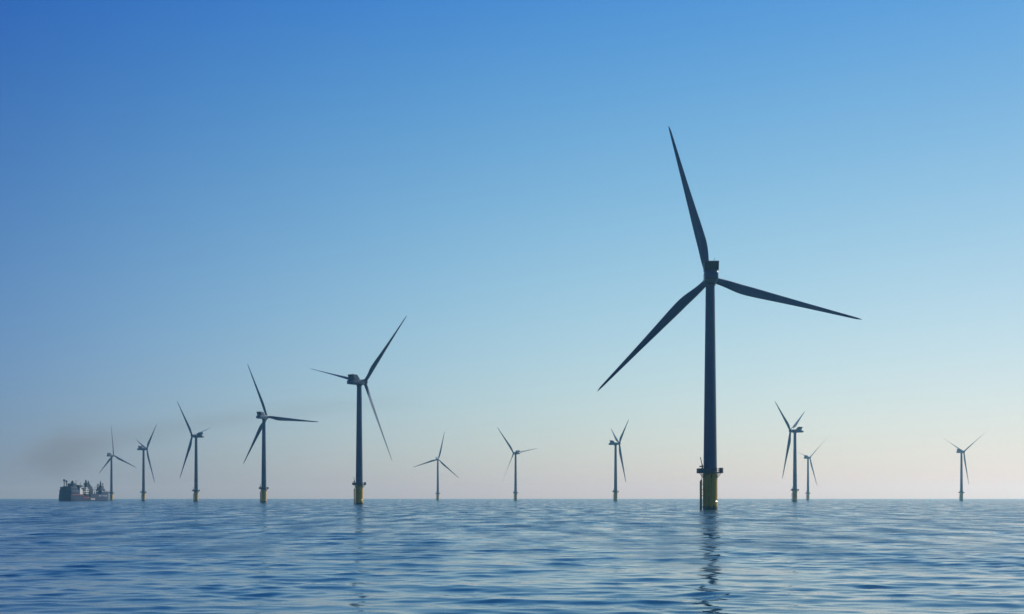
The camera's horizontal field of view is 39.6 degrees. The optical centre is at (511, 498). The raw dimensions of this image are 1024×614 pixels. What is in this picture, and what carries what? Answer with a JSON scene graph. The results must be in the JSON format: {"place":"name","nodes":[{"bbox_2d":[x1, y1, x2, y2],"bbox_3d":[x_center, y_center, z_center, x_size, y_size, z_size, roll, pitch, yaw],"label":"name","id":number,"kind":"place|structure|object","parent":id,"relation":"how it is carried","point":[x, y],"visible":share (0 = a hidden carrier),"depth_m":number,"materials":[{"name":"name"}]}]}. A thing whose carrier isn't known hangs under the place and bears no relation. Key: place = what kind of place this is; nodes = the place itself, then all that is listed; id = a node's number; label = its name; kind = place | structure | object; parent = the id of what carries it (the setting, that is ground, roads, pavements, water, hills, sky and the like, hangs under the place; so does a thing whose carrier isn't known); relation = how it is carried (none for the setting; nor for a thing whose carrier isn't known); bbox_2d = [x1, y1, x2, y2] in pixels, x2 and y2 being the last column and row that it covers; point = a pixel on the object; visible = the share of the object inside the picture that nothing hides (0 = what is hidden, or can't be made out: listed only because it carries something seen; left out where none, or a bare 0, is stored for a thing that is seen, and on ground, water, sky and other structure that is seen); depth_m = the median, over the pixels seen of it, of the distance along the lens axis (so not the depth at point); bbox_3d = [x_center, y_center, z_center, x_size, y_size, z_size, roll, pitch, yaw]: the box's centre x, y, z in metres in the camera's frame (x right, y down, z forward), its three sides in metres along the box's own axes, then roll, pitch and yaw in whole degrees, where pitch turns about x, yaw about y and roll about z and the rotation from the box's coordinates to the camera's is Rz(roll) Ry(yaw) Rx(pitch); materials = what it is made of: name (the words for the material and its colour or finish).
{"place":"outdoors","nodes":[
{"label":"outdoors","id":0,"kind":"place"},
{"bbox_2d":[0,499,1023,613],"bbox_3d":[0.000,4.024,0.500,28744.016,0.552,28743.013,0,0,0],"label":"sea","id":1,"kind":"structure","parent":0,"point":[541,556],"depth_m":97.43,"materials":[{"name":"blue liquid"}]},
{"bbox_2d":[59,479,108,500],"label":"dredger","id":2,"kind":"object","parent":1,"relation":"on","point":[72,491],"visible":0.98,"depth_m":1973.42,"materials":[{"name":"grey metal"}]},
{"bbox_2d":[99,428,134,500],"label":"wind turbine","id":3,"kind":"object","parent":1,"relation":"in","point":[111,456],"visible":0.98,"depth_m":2560.54,"materials":[{"name":"grey paint"}]},
{"bbox_2d":[137,424,156,500],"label":"wind turbine","id":4,"kind":"object","parent":1,"relation":"in","point":[143,448],"visible":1,"depth_m":2224.42,"materials":[{"name":"grey paint"}]},
{"bbox_2d":[177,402,206,501],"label":"wind turbine","id":5,"kind":"object","parent":1,"relation":"in","point":[195,488],"visible":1,"depth_m":1761.01,"materials":[{"name":"grey paint"}]},
{"bbox_2d":[243,366,316,502],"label":"wind turbine","id":6,"kind":"object","parent":1,"relation":"in","point":[262,427],"visible":0.98,"depth_m":1345.49,"materials":[{"name":"grey paint"}]},
{"bbox_2d":[313,317,405,503],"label":"wind turbine","id":7,"kind":"object","parent":1,"relation":"in","point":[358,382],"visible":0.98,"depth_m":941.30,"materials":[{"name":"grey paint"}]},
{"bbox_2d":[415,432,458,499],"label":"wind turbine","id":8,"kind":"object","parent":1,"relation":"in","point":[443,464],"visible":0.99,"depth_m":2815.11,"materials":[{"name":"grey paint"}]},
{"bbox_2d":[497,427,536,500],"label":"wind turbine","id":9,"kind":"object","parent":1,"relation":"in","point":[515,492],"visible":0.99,"depth_m":2430.34,"materials":[{"name":"grey paint"}]},
{"bbox_2d":[609,419,628,500],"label":"wind turbine","id":10,"kind":"object","parent":1,"relation":"in","point":[615,444],"visible":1,"depth_m":2005.37,"materials":[{"name":"grey paint"}]},
{"bbox_2d":[598,126,861,509],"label":"wind turbine","id":11,"kind":"object","parent":1,"relation":"in","point":[708,469],"visible":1,"depth_m":496.24,"materials":[{"name":"grey paint"}]},
{"bbox_2d":[775,402,804,501],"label":"wind turbine","id":12,"kind":"object","parent":1,"relation":"in","point":[794,490],"visible":0.97,"depth_m":1627.37,"materials":[{"name":"grey paint"}]},
{"bbox_2d":[798,440,824,499],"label":"wind turbine","id":13,"kind":"object","parent":1,"relation":"in","point":[807,457],"visible":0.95,"depth_m":2702.29,"materials":[{"name":"grey paint"}]},
{"bbox_2d":[945,437,979,500],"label":"wind turbine","id":14,"kind":"object","parent":1,"relation":"in","point":[960,451],"visible":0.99,"depth_m":2359.51,"materials":[{"name":"grey paint"}]},
{"bbox_2d":[0,0,1023,498],"label":"sky","id":15,"kind":"structure","parent":0,"point":[194,194],"materials":[{"name":"blue"}]}
]}

